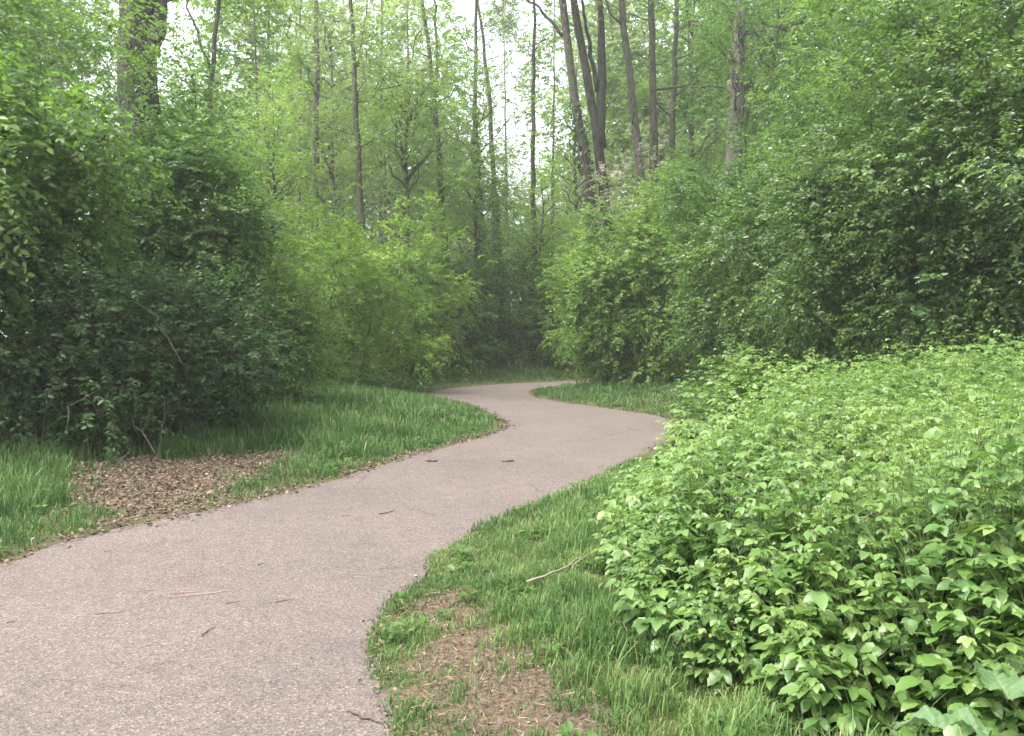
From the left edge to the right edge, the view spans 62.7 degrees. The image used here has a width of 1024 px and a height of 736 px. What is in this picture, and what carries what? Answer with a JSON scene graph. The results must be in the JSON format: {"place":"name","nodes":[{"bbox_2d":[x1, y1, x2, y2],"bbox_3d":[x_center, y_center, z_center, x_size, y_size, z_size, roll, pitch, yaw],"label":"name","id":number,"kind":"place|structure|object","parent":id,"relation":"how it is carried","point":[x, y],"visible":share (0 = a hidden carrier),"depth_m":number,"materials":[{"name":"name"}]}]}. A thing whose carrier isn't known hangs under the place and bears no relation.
{"place":"outdoors","nodes":[
{"label":"outdoors","id":0,"kind":"place"},
{"bbox_2d":[0,380,675,735],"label":"path","id":1,"kind":"structure","parent":0,"point":[160,665],"depth_m":5.23,"materials":[{"name":"asphalt"}]},
{"bbox_2d":[0,336,1013,735],"bbox_3d":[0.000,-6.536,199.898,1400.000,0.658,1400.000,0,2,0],"label":"ground","id":2,"kind":"structure","parent":0,"point":[496,694],"depth_m":4.30,"materials":[{"name":"soil"}]},
{"bbox_2d":[0,0,117,324],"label":"understorey tree","id":3,"kind":"object","parent":2,"relation":"on","point":[39,21],"visible":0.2,"depth_m":23.31,"materials":[{"name":"green plant"}]},
{"bbox_2d":[0,0,119,265],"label":"tree","id":4,"kind":"object","parent":2,"relation":"on","point":[72,80],"visible":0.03,"depth_m":50.28,"materials":[{"name":"green plant"}]},
{"bbox_2d":[6,0,118,361],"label":"forest tree","id":5,"kind":"object","parent":2,"relation":"on","point":[75,69],"visible":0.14,"depth_m":24.59,"materials":[{"name":"green plant"}]},
{"bbox_2d":[0,36,195,394],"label":"maple sapling","id":6,"kind":"object","parent":2,"relation":"on","point":[54,143],"visible":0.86,"depth_m":9.92,"materials":[{"name":"green plant"}]},
{"bbox_2d":[0,206,224,468],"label":"undergrowth shrub","id":7,"kind":"object","parent":2,"relation":"on","point":[23,410],"visible":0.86,"depth_m":9.81,"materials":[{"name":"green plant"}]},
{"bbox_2d":[0,0,234,266],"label":"maple sapling","id":8,"kind":"object","parent":2,"relation":"on","point":[26,21],"visible":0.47,"depth_m":13.44,"materials":[{"name":"green plant"}]},
{"bbox_2d":[1,263,244,459],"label":"undergrowth shrub","id":9,"kind":"object","parent":2,"relation":"on","point":[164,374],"visible":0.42,"depth_m":10.55,"materials":[{"name":"green plant"}]},
{"bbox_2d":[66,0,187,283],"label":"tree","id":10,"kind":"object","parent":2,"relation":"on","point":[116,111],"depth_m":58.97,"materials":[{"name":"green plant"}]},
{"bbox_2d":[85,0,173,278],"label":"forest tree","id":11,"kind":"object","parent":2,"relation":"on","point":[162,16],"visible":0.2,"depth_m":18.44,"materials":[{"name":"brown plant"}]},
{"bbox_2d":[48,0,213,158],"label":"understorey tree","id":12,"kind":"object","parent":2,"relation":"on","point":[159,54],"visible":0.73,"depth_m":16.34,"materials":[{"name":"green plant"}]},
{"bbox_2d":[52,240,310,444],"bbox_3d":[-4.656,-0.060,11.838,3.506,3.527,3.079,0,2,-11],"label":"honeysuckle shrub","id":13,"kind":"object","parent":2,"relation":"on","point":[236,385],"visible":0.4,"depth_m":11.51,"materials":[{"name":"green plant"}]},
{"bbox_2d":[95,16,285,261],"bbox_3d":[-7.623,-3.663,19.735,4.247,8.664,4.390,-2,3,-39],"label":"understorey tree","id":14,"kind":"object","parent":2,"relation":"on","point":[194,93],"visible":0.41,"depth_m":19.57,"materials":[{"name":"green plant"}]},
{"bbox_2d":[67,97,315,388],"bbox_3d":[-5.502,-1.804,14.412,3.799,5.859,3.566,-1,2,-24],"label":"honeysuckle shrub","id":15,"kind":"object","parent":2,"relation":"on","point":[192,175],"visible":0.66,"depth_m":13.77,"materials":[{"name":"green plant"}]},
{"bbox_2d":[80,0,309,257],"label":"forest tree","id":16,"kind":"object","parent":2,"relation":"on","point":[218,16],"visible":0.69,"depth_m":22.18,"materials":[{"name":"green plant"}]},
{"bbox_2d":[159,39,292,242],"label":"tree","id":17,"kind":"object","parent":2,"relation":"on","point":[217,122],"visible":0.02,"depth_m":59.09,"materials":[{"name":"green plant"}]},
{"bbox_2d":[198,0,298,248],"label":"forest tree","id":18,"kind":"object","parent":2,"relation":"on","point":[255,53],"visible":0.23,"depth_m":37.61,"materials":[{"name":"green plant"}]},
{"bbox_2d":[186,0,328,290],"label":"tree","id":19,"kind":"object","parent":2,"relation":"on","point":[189,33],"visible":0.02,"depth_m":83.32,"materials":[{"name":"green plant"}]},
{"bbox_2d":[158,226,363,406],"bbox_3d":[-4.743,-0.637,15.269,3.807,3.966,4.309,0,2,0],"label":"honeysuckle shrub","id":20,"kind":"object","parent":2,"relation":"on","point":[300,332],"visible":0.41,"depth_m":14.90,"materials":[{"name":"green plant"}]},
{"bbox_2d":[165,0,379,314],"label":"tree","id":21,"kind":"object","parent":2,"relation":"on","point":[268,56],"visible":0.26,"depth_m":48.22,"materials":[{"name":"green plant"}]},
{"bbox_2d":[201,61,361,261],"bbox_3d":[-8.454,-5.492,30.158,5.877,11.375,6.283,0,2,0],"label":"understorey tree","id":22,"kind":"object","parent":2,"relation":"on","point":[273,149],"visible":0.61,"depth_m":30.16,"materials":[{"name":"green plant"}]},
{"bbox_2d":[239,0,349,247],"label":"forest tree","id":23,"kind":"object","parent":2,"relation":"on","point":[300,78],"visible":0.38,"depth_m":40.30,"materials":[{"name":"green plant"}]},
{"bbox_2d":[198,0,400,292],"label":"tree","id":24,"kind":"object","parent":2,"relation":"on","point":[322,49],"visible":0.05,"depth_m":60.37,"materials":[{"name":"green plant"}]},
{"bbox_2d":[247,0,408,353],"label":"forest tree","id":25,"kind":"object","parent":2,"relation":"on","point":[298,59],"visible":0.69,"depth_m":32.55,"materials":[{"name":"green plant"}]},
{"bbox_2d":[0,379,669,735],"bbox_3d":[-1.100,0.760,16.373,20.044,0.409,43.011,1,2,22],"label":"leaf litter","id":26,"kind":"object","parent":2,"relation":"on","point":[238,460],"visible":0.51,"depth_m":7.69,"materials":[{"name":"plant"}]},
{"bbox_2d":[281,77,389,354],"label":"tree","id":27,"kind":"object","parent":2,"relation":"on","point":[326,183],"visible":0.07,"depth_m":56.89,"materials":[{"name":"green plant"}]},
{"bbox_2d":[216,148,460,388],"bbox_3d":[-5.112,-2.345,23.653,7.042,6.988,6.328,-1,2,-18],"label":"spicebush","id":28,"kind":"object","parent":2,"relation":"on","point":[376,291],"visible":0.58,"depth_m":22.71,"materials":[{"name":"green plant"}]},
{"bbox_2d":[252,0,427,239],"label":"tree","id":29,"kind":"object","parent":2,"relation":"on","point":[359,1],"visible":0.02,"depth_m":76.08,"materials":[{"name":"green plant"}]},
{"bbox_2d":[251,0,430,364],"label":"understorey tree","id":30,"kind":"object","parent":2,"relation":"on","point":[330,169],"visible":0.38,"depth_m":37.31,"materials":[{"name":"green plant"}]},
{"bbox_2d":[287,201,409,368],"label":"understorey shrub","id":31,"kind":"object","parent":2,"relation":"on","point":[345,270],"visible":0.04,"depth_m":30.53,"materials":[{"name":"green plant"}]},
{"bbox_2d":[302,192,422,363],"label":"understorey shrub","id":32,"kind":"object","parent":2,"relation":"on","point":[372,228],"visible":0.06,"depth_m":35.25,"materials":[{"name":"green plant"}]},
{"bbox_2d":[330,0,416,351],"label":"forest tree","id":33,"kind":"object","parent":2,"relation":"on","point":[383,197],"visible":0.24,"depth_m":43.64,"materials":[{"name":"green plant"}]},
{"bbox_2d":[282,0,469,368],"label":"forest tree","id":34,"kind":"object","parent":2,"relation":"on","point":[354,92],"visible":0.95,"depth_m":29.63,"materials":[{"name":"green plant"}]},
{"bbox_2d":[256,0,517,346],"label":"tree","id":35,"kind":"object","parent":2,"relation":"on","point":[393,20],"visible":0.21,"depth_m":53.79,"materials":[{"name":"green plant"}]},
{"bbox_2d":[343,67,441,277],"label":"tree","id":36,"kind":"object","parent":2,"relation":"on","point":[398,208],"visible":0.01,"depth_m":68.71,"materials":[{"name":"green plant"}]},
{"bbox_2d":[319,187,466,322],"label":"understorey shrub","id":37,"kind":"object","parent":2,"relation":"on","point":[411,236],"visible":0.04,"depth_m":48.09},
{"bbox_2d":[0,414,804,735],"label":"weeds","id":38,"kind":"object","parent":2,"relation":"on","point":[566,728],"visible":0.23,"depth_m":4.88,"materials":[{"name":"green plant"}]},
{"bbox_2d":[350,2,463,287],"bbox_3d":[-4.942,-10.074,39.177,5.412,19.958,5.015,0,2,0],"label":"forest tree","id":39,"kind":"object","parent":2,"relation":"on","point":[417,28],"visible":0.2,"depth_m":39.47,"materials":[{"name":"green plant"}]},
{"bbox_2d":[318,187,497,382],"bbox_3d":[-3.649,-2.236,28.453,6.189,7.218,5.588,-1,2,-17],"label":"spicebush","id":40,"kind":"object","parent":2,"relation":"on","point":[462,292],"visible":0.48,"depth_m":27.52,"materials":[{"name":"green plant"}]},
{"bbox_2d":[335,0,500,363],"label":"forest tree","id":41,"kind":"object","parent":2,"relation":"on","point":[440,191],"visible":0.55,"depth_m":32.72,"materials":[{"name":"green plant"}]},
{"bbox_2d":[322,0,524,365],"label":"understorey tree","id":42,"kind":"object","parent":2,"relation":"on","point":[404,160],"visible":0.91,"depth_m":30.12,"materials":[{"name":"green plant"}]},
{"bbox_2d":[350,23,497,282],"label":"tree","id":43,"kind":"object","parent":2,"relation":"on","point":[445,95],"visible":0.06,"depth_m":64.16,"materials":[{"name":"green plant"}]},
{"bbox_2d":[356,209,501,362],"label":"understorey shrub","id":44,"kind":"object","parent":2,"relation":"on","point":[399,224],"visible":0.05,"depth_m":35.24,"materials":[{"name":"green plant"}]},
{"bbox_2d":[400,248,514,369],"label":"spicebush","id":45,"kind":"object","parent":2,"relation":"on","point":[477,338],"visible":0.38,"depth_m":30.73,"materials":[{"name":"green plant"}]},
{"bbox_2d":[401,47,514,291],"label":"tree","id":46,"kind":"object","parent":2,"relation":"on","point":[464,197],"visible":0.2,"depth_m":55.15,"materials":[{"name":"green plant"}]},
{"bbox_2d":[406,0,541,361],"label":"forest tree","id":47,"kind":"object","parent":2,"relation":"on","point":[495,8],"visible":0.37,"depth_m":35.60,"materials":[{"name":"green plant"}]},
{"bbox_2d":[405,64,567,363],"bbox_3d":[-0.946,-5.715,32.804,6.145,11.714,5.846,1,2,16],"label":"understorey tree","id":48,"kind":"object","parent":2,"relation":"on","point":[477,214],"visible":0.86,"depth_m":32.31,"materials":[{"name":"green plant"}]},
{"bbox_2d":[420,236,563,368],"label":"honeysuckle shrub","id":49,"kind":"object","parent":2,"relation":"on","point":[518,355],"visible":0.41,"depth_m":32.92,"materials":[{"name":"green plant"}]},
{"bbox_2d":[430,0,557,364],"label":"forest tree","id":50,"kind":"object","parent":2,"relation":"on","point":[490,118],"visible":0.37,"depth_m":37.66,"materials":[{"name":"green plant"}]},
{"bbox_2d":[0,358,998,735],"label":"grass","id":51,"kind":"structure","parent":2,"relation":"on","point":[370,412],"depth_m":6.24,"materials":[{"name":"plant"}]},
{"bbox_2d":[468,173,550,321],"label":"tree","id":52,"kind":"object","parent":2,"relation":"on","point":[523,201],"visible":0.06,"depth_m":57.51,"materials":[{"name":"green plant"}]},
{"bbox_2d":[466,3,554,352],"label":"forest tree","id":53,"kind":"object","parent":2,"relation":"on","point":[504,112],"visible":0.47,"depth_m":46.53,"materials":[{"name":"green plant"}]},
{"bbox_2d":[464,196,572,359],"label":"understorey shrub","id":54,"kind":"object","parent":2,"relation":"on","point":[525,220],"visible":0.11,"depth_m":43.39,"materials":[{"name":"green plant"}]},
{"bbox_2d":[467,216,575,364],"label":"understorey shrub","id":55,"kind":"object","parent":2,"relation":"on","point":[514,297],"visible":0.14,"depth_m":37.31,"materials":[{"name":"green plant"}]},
{"bbox_2d":[496,169,560,351],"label":"tree","id":56,"kind":"object","parent":2,"relation":"on","point":[522,216],"visible":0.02,"depth_m":65.25,"materials":[{"name":"green plant"}]},
{"bbox_2d":[491,154,587,367],"bbox_3d":[1.198,-4.247,33.954,4.352,8.793,5.179,0,2,0],"label":"understorey tree","id":57,"kind":"object","parent":2,"relation":"on","point":[540,244],"visible":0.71,"depth_m":33.45,"materials":[{"name":"green plant"}]},
{"bbox_2d":[500,248,585,366],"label":"honeysuckle shrub","id":58,"kind":"object","parent":2,"relation":"on","point":[532,317],"visible":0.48,"depth_m":32.34,"materials":[{"name":"green plant"}]},
{"bbox_2d":[499,0,589,366],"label":"forest tree","id":59,"kind":"object","parent":2,"relation":"on","point":[532,152],"visible":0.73,"depth_m":35.58,"materials":[{"name":"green plant"}]},
{"bbox_2d":[490,169,602,318],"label":"understorey shrub","id":60,"kind":"object","parent":2,"relation":"on","point":[546,196],"visible":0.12,"depth_m":50.87,"materials":[{"name":"plant"}]},
{"bbox_2d":[506,0,592,355],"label":"forest tree","id":61,"kind":"object","parent":2,"relation":"on","point":[553,126],"visible":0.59,"depth_m":43.72,"materials":[{"name":"green plant"}]},
{"bbox_2d":[521,183,578,292],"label":"tree","id":62,"kind":"object","parent":2,"relation":"on","point":[547,225],"visible":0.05,"depth_m":59.23,"materials":[{"name":"green plant"}]},
{"bbox_2d":[527,553,592,582],"bbox_3d":[0.387,1.211,5.233,0.054,0.068,0.884,2,3,39],"label":"fallen stick","id":63,"kind":"object","parent":2,"relation":"on","point":[543,576],"visible":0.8,"depth_m":5.11,"materials":[{"name":"brown wood"}]},
{"bbox_2d":[518,140,616,260],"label":"tree","id":64,"kind":"object","parent":2,"relation":"on","point":[560,212],"visible":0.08,"depth_m":63.60,"materials":[{"name":"green plant"}]},
{"bbox_2d":[509,39,635,358],"bbox_3d":[2.865,-7.797,39.570,5.758,14.904,4.828,1,2,21],"label":"understorey tree","id":65,"kind":"object","parent":2,"relation":"on","point":[574,181],"visible":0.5,"depth_m":39.51,"materials":[{"name":"green plant"}]},
{"bbox_2d":[526,0,620,376],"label":"forest tree","id":66,"kind":"object","parent":2,"relation":"on","point":[582,141],"visible":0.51,"depth_m":28.56,"materials":[{"name":"brown plant"}]},
{"bbox_2d":[519,163,640,362],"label":"understorey shrub","id":67,"kind":"object","parent":2,"relation":"on","point":[572,225],"visible":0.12,"depth_m":35.72,"materials":[{"name":"green plant"}]},
{"bbox_2d":[499,0,680,281],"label":"tree","id":68,"kind":"object","parent":2,"relation":"on","point":[619,132],"visible":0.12,"depth_m":53.21,"materials":[{"name":"green plant"}]},
{"bbox_2d":[537,0,667,378],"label":"forest tree","id":69,"kind":"object","parent":2,"relation":"on","point":[597,111],"visible":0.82,"depth_m":29.14,"materials":[{"name":"brown plant"}]},
{"bbox_2d":[533,226,680,384],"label":"honeysuckle shrub","id":70,"kind":"object","parent":2,"relation":"on","point":[575,336],"visible":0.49,"depth_m":23.61,"materials":[{"name":"green plant"}]},
{"bbox_2d":[545,128,681,288],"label":"understorey shrub","id":71,"kind":"object","parent":2,"relation":"on","point":[621,171],"visible":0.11,"depth_m":44.70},
{"bbox_2d":[572,0,668,377],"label":"forest tree","id":72,"kind":"object","parent":2,"relation":"on","point":[636,136],"visible":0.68,"depth_m":28.59,"materials":[{"name":"grey plant"}]},
{"bbox_2d":[562,1,706,298],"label":"tree","id":73,"kind":"object","parent":2,"relation":"on","point":[619,119],"visible":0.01,"depth_m":74.63,"materials":[{"name":"green plant"}]},
{"bbox_2d":[575,139,698,379],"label":"blossom shrub","id":74,"kind":"object","parent":2,"relation":"on","point":[616,173],"visible":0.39,"depth_m":27.70,"materials":[{"name":"beige plant"}]},
{"bbox_2d":[535,151,754,389],"bbox_3d":[4.286,-2.496,23.940,6.650,7.571,6.075,-1,3,-31],"label":"honeysuckle shrub","id":75,"kind":"object","parent":2,"relation":"on","point":[636,223],"visible":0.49,"depth_m":22.80,"materials":[{"name":"green plant"}]},
{"bbox_2d":[548,0,769,262],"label":"tree","id":76,"kind":"object","parent":2,"relation":"on","point":[613,58],"visible":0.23,"depth_m":49.60,"materials":[{"name":"green plant"}]},
{"bbox_2d":[614,0,747,359],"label":"forest tree","id":77,"kind":"object","parent":2,"relation":"on","point":[672,115],"visible":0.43,"depth_m":32.43,"materials":[{"name":"green plant"}]},
{"bbox_2d":[580,0,781,366],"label":"forest tree","id":78,"kind":"object","parent":2,"relation":"on","point":[653,89],"visible":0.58,"depth_m":29.55,"materials":[{"name":"grey plant"}]},
{"bbox_2d":[590,0,782,362],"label":"understorey tree","id":79,"kind":"object","parent":2,"relation":"on","point":[692,99],"visible":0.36,"depth_m":35.12,"materials":[{"name":"green plant"}]},
{"bbox_2d":[657,418,721,446],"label":"bramble bush","id":80,"kind":"object","parent":2,"relation":"on","point":[691,428],"visible":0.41,"depth_m":11.41,"materials":[{"name":"green plant"}]},
{"bbox_2d":[635,2,751,335],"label":"forest tree","id":81,"kind":"object","parent":2,"relation":"on","point":[682,138],"visible":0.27,"depth_m":40.13,"materials":[{"name":"green plant"}]},
{"bbox_2d":[622,152,772,370],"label":"understorey shrub","id":82,"kind":"object","parent":2,"relation":"on","point":[682,265],"visible":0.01,"depth_m":32.40,"materials":[{"name":"green plant"}]},
{"bbox_2d":[586,0,819,328],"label":"tree","id":83,"kind":"object","parent":2,"relation":"on","point":[682,60],"visible":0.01,"depth_m":56.30,"materials":[{"name":"green plant"}]},
{"bbox_2d":[659,19,767,353],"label":"forest tree","id":84,"kind":"object","parent":2,"relation":"on","point":[708,139],"visible":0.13,"depth_m":43.35,"materials":[{"name":"green plant"}]},
{"bbox_2d":[646,0,789,374],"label":"forest tree","id":85,"kind":"object","parent":2,"relation":"on","point":[735,104],"visible":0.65,"depth_m":24.50,"materials":[{"name":"brown plant"}]},
{"bbox_2d":[648,127,810,377],"bbox_3d":[5.326,-2.418,20.090,4.240,6.219,4.736,0,2,0],"label":"honeysuckle shrub","id":86,"kind":"object","parent":2,"relation":"on","point":[706,334],"visible":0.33,"depth_m":19.78,"materials":[{"name":"green plant"}]},
{"bbox_2d":[668,343,821,427],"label":"bramble bush","id":87,"kind":"object","parent":2,"relation":"on","point":[734,378],"visible":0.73,"depth_m":13.32,"materials":[{"name":"green plant"}]},
{"bbox_2d":[663,0,827,250],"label":"understorey tree","id":88,"kind":"object","parent":2,"relation":"on","point":[753,19],"visible":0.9,"depth_m":22.06,"materials":[{"name":"green plant"}]},
{"bbox_2d":[660,0,875,246],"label":"tree","id":89,"kind":"object","parent":2,"relation":"on","point":[711,62],"visible":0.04,"depth_m":48.44,"materials":[{"name":"green plant"}]},
{"bbox_2d":[657,0,887,264],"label":"understorey tree","id":90,"kind":"object","parent":2,"relation":"on","point":[777,44],"visible":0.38,"depth_m":29.28,"materials":[{"name":"green plant"}]},
{"bbox_2d":[655,119,897,389],"bbox_3d":[5.617,-1.980,17.739,4.881,6.541,4.928,0,2,0],"label":"hawthorn shrub","id":91,"kind":"object","parent":2,"relation":"on","point":[728,245],"visible":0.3,"depth_m":17.27,"materials":[{"name":"green plant"}]},
{"bbox_2d":[699,0,862,170],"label":"forest tree","id":92,"kind":"object","parent":2,"relation":"on","point":[801,22],"visible":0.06,"depth_m":30.49,"materials":[{"name":"green plant"}]},
{"bbox_2d":[728,351,852,419],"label":"bramble bush","id":93,"kind":"object","parent":2,"relation":"on","point":[776,377],"visible":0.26,"depth_m":12.49,"materials":[{"name":"green plant"}]},
{"bbox_2d":[589,311,1023,735],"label":"bramble thicket","id":94,"kind":"object","parent":2,"relation":"on","point":[824,468],"visible":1,"depth_m":3.73,"materials":[{"name":"green plant"}]},
{"bbox_2d":[702,0,1003,344],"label":"tree","id":95,"kind":"object","parent":2,"relation":"on","point":[810,58],"visible":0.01,"depth_m":45.27,"materials":[{"name":"green plant"}]},
{"bbox_2d":[729,0,1021,388],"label":"hawthorn shrub","id":96,"kind":"object","parent":2,"relation":"on","point":[819,301],"visible":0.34,"depth_m":13.85,"materials":[{"name":"green plant"}]},
{"bbox_2d":[731,0,1023,359],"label":"hawthorn tree","id":97,"kind":"object","parent":2,"relation":"on","point":[829,11],"visible":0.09,"depth_m":18.96,"materials":[{"name":"green plant"}]},
{"bbox_2d":[836,354,919,392],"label":"bramble bush","id":98,"kind":"object","parent":2,"relation":"on","point":[858,367],"visible":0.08,"depth_m":11.75,"materials":[{"name":"green plant"}]},
{"bbox_2d":[754,0,1023,367],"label":"hawthorn tree","id":99,"kind":"object","parent":2,"relation":"on","point":[913,167],"visible":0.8,"depth_m":12.36,"materials":[{"name":"green plant"}]},
{"bbox_2d":[820,0,1022,250],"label":"tree","id":100,"kind":"object","parent":2,"relation":"on","point":[919,65],"visible":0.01,"depth_m":42.75,"materials":[{"name":"green plant"}]},
{"bbox_2d":[878,342,993,393],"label":"bramble bush","id":101,"kind":"object","parent":2,"relation":"on","point":[934,368],"visible":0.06,"depth_m":10.71,"materials":[{"name":"green plant"}]},
{"bbox_2d":[893,660,1023,735],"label":"burdock plant","id":102,"kind":"object","parent":2,"relation":"on","point":[1011,686],"visible":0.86,"depth_m":2.53,"materials":[{"name":"green plant"}]},
{"bbox_2d":[918,0,1023,351],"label":"hawthorn tree","id":103,"kind":"object","parent":2,"relation":"on","point":[1000,199],"visible":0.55,"depth_m":11.75,"materials":[{"name":"green plant"}]},
{"bbox_2d":[939,325,1023,395],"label":"bramble bush","id":104,"kind":"object","parent":2,"relation":"on","point":[978,356],"visible":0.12,"depth_m":9.65,"materials":[{"name":"green plant"}]},
{"bbox_2d":[0,0,1019,335],"label":"sky","id":105,"kind":"structure","parent":0,"point":[468,11],"materials":[{"name":"white"}]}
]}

